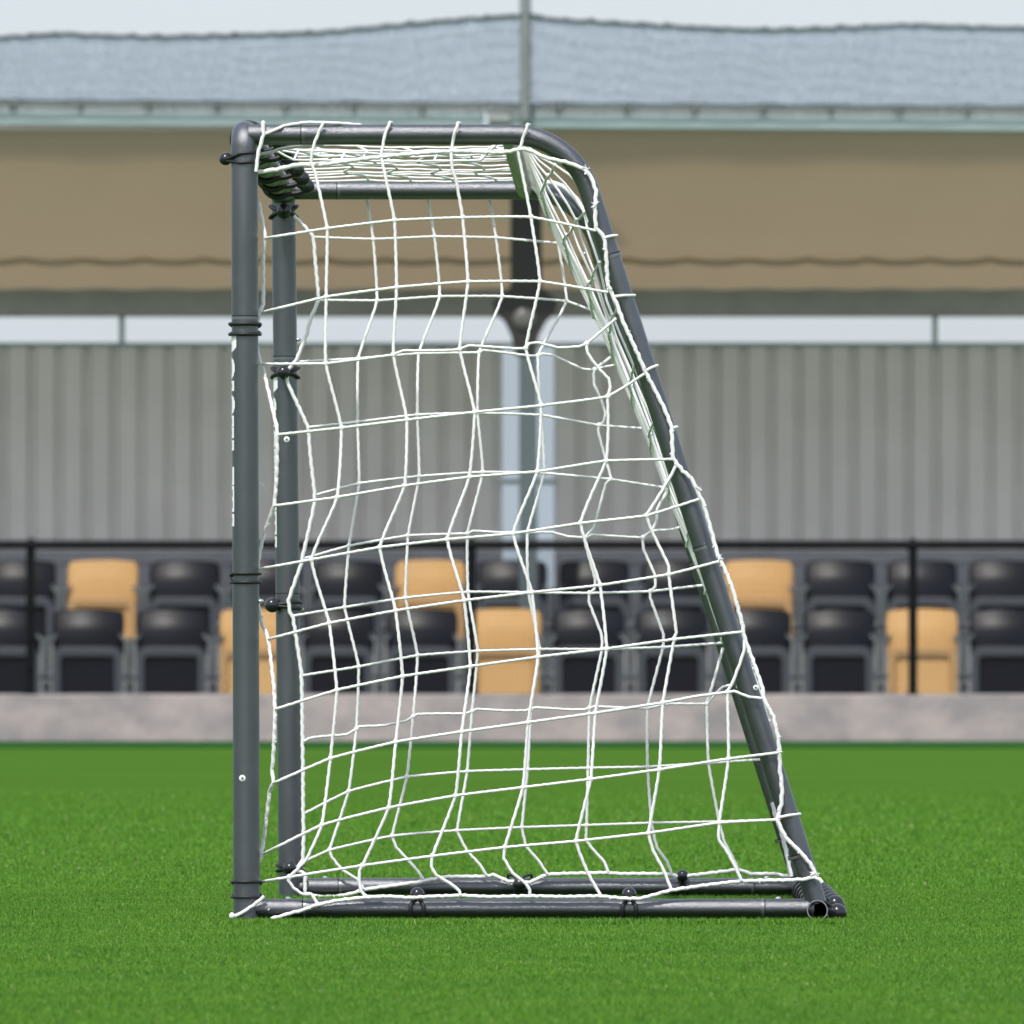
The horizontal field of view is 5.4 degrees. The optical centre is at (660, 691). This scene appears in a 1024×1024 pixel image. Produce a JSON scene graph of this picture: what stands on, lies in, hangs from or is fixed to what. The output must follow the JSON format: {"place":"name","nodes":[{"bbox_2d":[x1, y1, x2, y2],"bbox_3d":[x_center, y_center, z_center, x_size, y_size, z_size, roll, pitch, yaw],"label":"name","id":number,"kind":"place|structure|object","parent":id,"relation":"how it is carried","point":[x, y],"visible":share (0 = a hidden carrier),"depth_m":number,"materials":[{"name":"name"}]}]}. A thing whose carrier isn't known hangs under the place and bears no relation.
{"place":"outdoors","nodes":[
{"label":"outdoors","id":0,"kind":"place"},
{"bbox_2d":[0,785,1023,1023],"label":"grass","id":1,"kind":"structure","parent":0,"point":[146,940],"depth_m":15.60,"materials":[{"name":"green plant"}]},
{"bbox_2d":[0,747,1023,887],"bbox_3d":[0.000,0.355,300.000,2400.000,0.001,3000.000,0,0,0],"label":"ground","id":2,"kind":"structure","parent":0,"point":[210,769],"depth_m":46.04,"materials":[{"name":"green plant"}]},
{"bbox_2d":[0,96,1023,740],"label":"spectator stand","id":3,"kind":"object","parent":2,"relation":"on","point":[122,212],"visible":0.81,"depth_m":78.86,"materials":[{"name":"metal"}]},
{"bbox_2d":[0,609,45,693],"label":"stadium seat","id":4,"kind":"object","parent":3,"relation":"on","point":[12,651],"visible":0.81,"depth_m":76.34,"materials":[{"name":"black plastic"}]},
{"bbox_2d":[0,560,60,642],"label":"stadium seat","id":5,"kind":"object","parent":3,"relation":"on","point":[12,584],"visible":0.65,"depth_m":77.83,"materials":[{"name":"black plastic"}]},
{"bbox_2d":[46,609,129,693],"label":"stadium seat","id":6,"kind":"object","parent":3,"relation":"on","point":[88,649],"visible":1,"depth_m":76.34,"materials":[{"name":"black plastic"}]},
{"bbox_2d":[61,560,142,638],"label":"stadium seat","id":7,"kind":"object","parent":3,"relation":"on","point":[104,584],"visible":0.57,"depth_m":77.84,"materials":[{"name":"orange plastic"}]},
{"bbox_2d":[130,609,212,693],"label":"stadium seat","id":8,"kind":"object","parent":3,"relation":"on","point":[152,674],"visible":0.94,"depth_m":76.34,"materials":[{"name":"black plastic"}]},
{"bbox_2d":[143,560,224,642],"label":"stadium seat","id":9,"kind":"object","parent":3,"relation":"on","point":[160,589],"visible":0.56,"depth_m":77.84,"materials":[{"name":"black plastic"}]},
{"bbox_2d":[213,609,276,693],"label":"stadium seat","id":10,"kind":"object","parent":3,"relation":"on","point":[229,652],"visible":0.39,"depth_m":76.34,"materials":[{"name":"orange plastic"}]},
{"bbox_2d":[225,560,306,628],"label":"stadium seat","id":11,"kind":"object","parent":3,"relation":"on","point":[265,582],"visible":0.15,"depth_m":77.83,"materials":[{"name":"black plastic"}]},
{"bbox_2d":[300,609,379,693],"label":"stadium seat","id":12,"kind":"object","parent":3,"relation":"on","point":[337,651],"visible":0.56,"depth_m":76.34,"materials":[{"name":"black plastic"}]},
{"bbox_2d":[307,560,387,643],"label":"stadium seat","id":13,"kind":"object","parent":3,"relation":"on","point":[355,585],"visible":0.56,"depth_m":77.84,"materials":[{"name":"black plastic"}]},
{"bbox_2d":[380,609,462,693],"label":"stadium seat","id":14,"kind":"object","parent":3,"relation":"on","point":[427,649],"visible":0.71,"depth_m":76.35,"materials":[{"name":"black plastic"}]},
{"bbox_2d":[389,560,465,642],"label":"stadium seat","id":15,"kind":"object","parent":3,"relation":"on","point":[433,580],"visible":0.35,"depth_m":77.84,"materials":[{"name":"orange plastic"}]},
{"bbox_2d":[464,609,546,693],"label":"stadium seat","id":16,"kind":"object","parent":3,"relation":"on","point":[505,653],"visible":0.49,"depth_m":76.34,"materials":[{"name":"orange plastic"}]},
{"bbox_2d":[0,538,1023,694],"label":"barrier fence","id":17,"kind":"object","parent":3,"relation":"on","point":[911,545],"visible":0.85,"depth_m":75.52,"materials":[{"name":"black metal"}]},
{"bbox_2d":[476,560,552,643],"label":"stadium seat","id":18,"kind":"object","parent":3,"relation":"on","point":[505,583],"visible":0.39,"depth_m":77.84,"materials":[{"name":"black plastic"}]},
{"bbox_2d":[520,0,530,120],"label":"net pole","id":19,"kind":"object","parent":3,"relation":"on","point":[525,62],"visible":1,"depth_m":75.91,"materials":[{"name":"grey metal"}]},
{"bbox_2d":[0,0,1023,108],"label":"ball stop net","id":20,"kind":"object","parent":19,"relation":"attached to","point":[82,45],"visible":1,"depth_m":75.94,"materials":[{"name":"grey fabric"}]},
{"bbox_2d":[547,609,629,693],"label":"stadium seat","id":21,"kind":"object","parent":3,"relation":"on","point":[589,654],"visible":0.74,"depth_m":76.34,"materials":[{"name":"black plastic"}]},
{"bbox_2d":[553,560,633,642],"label":"stadium seat","id":22,"kind":"object","parent":3,"relation":"on","point":[589,582],"visible":0.56,"depth_m":77.84,"materials":[{"name":"black plastic"}]},
{"bbox_2d":[631,609,712,693],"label":"stadium seat","id":23,"kind":"object","parent":3,"relation":"on","point":[689,673],"visible":0.75,"depth_m":76.34,"materials":[{"name":"black plastic"}]},
{"bbox_2d":[636,560,713,642],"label":"stadium seat","id":24,"kind":"object","parent":3,"relation":"on","point":[688,598],"visible":0.32,"depth_m":77.83,"materials":[{"name":"black plastic"}]},
{"bbox_2d":[714,609,796,693],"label":"stadium seat","id":25,"kind":"object","parent":3,"relation":"on","point":[770,640],"visible":0.69,"depth_m":76.35,"materials":[{"name":"black plastic"}]},
{"bbox_2d":[723,560,798,638],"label":"stadium seat","id":26,"kind":"object","parent":3,"relation":"on","point":[763,584],"visible":0.53,"depth_m":77.84,"materials":[{"name":"orange plastic"}]},
{"bbox_2d":[797,609,879,693],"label":"stadium seat","id":27,"kind":"object","parent":3,"relation":"on","point":[838,646],"visible":1,"depth_m":76.34,"materials":[{"name":"black plastic"}]},
{"bbox_2d":[800,560,880,643],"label":"stadium seat","id":28,"kind":"object","parent":3,"relation":"on","point":[839,584],"visible":0.74,"depth_m":77.84,"materials":[{"name":"black plastic"}]},
{"bbox_2d":[881,609,963,693],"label":"stadium seat","id":29,"kind":"object","parent":3,"relation":"on","point":[938,640],"visible":0.97,"depth_m":76.34,"materials":[{"name":"orange plastic"}]},
{"bbox_2d":[882,560,962,643],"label":"stadium seat","id":30,"kind":"object","parent":3,"relation":"on","point":[937,585],"visible":0.66,"depth_m":77.84,"materials":[{"name":"black plastic"}]},
{"bbox_2d":[964,609,1023,693],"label":"stadium seat","id":31,"kind":"object","parent":3,"relation":"on","point":[995,640],"visible":1,"depth_m":76.34,"materials":[{"name":"black plastic"}]},
{"bbox_2d":[964,560,1023,637],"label":"stadium seat","id":32,"kind":"object","parent":3,"relation":"on","point":[996,584],"visible":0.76,"depth_m":77.84,"materials":[{"name":"black plastic"}]},
{"bbox_2d":[0,741,1023,746],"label":"turf edge strip","id":33,"kind":"object","parent":2,"relation":"on","point":[522,743],"depth_m":71.14,"materials":[{"name":"green plant"}]},
{"bbox_2d":[219,120,846,919],"bbox_3d":[-0.190,-0.258,17.100,0.944,1.214,1.859,0,0,0],"label":"football goal","id":34,"kind":"object","parent":2,"relation":"on","point":[263,156],"visible":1,"depth_m":16.19,"materials":[{"name":"black"}]},
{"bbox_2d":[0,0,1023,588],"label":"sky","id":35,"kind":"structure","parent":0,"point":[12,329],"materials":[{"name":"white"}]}
]}

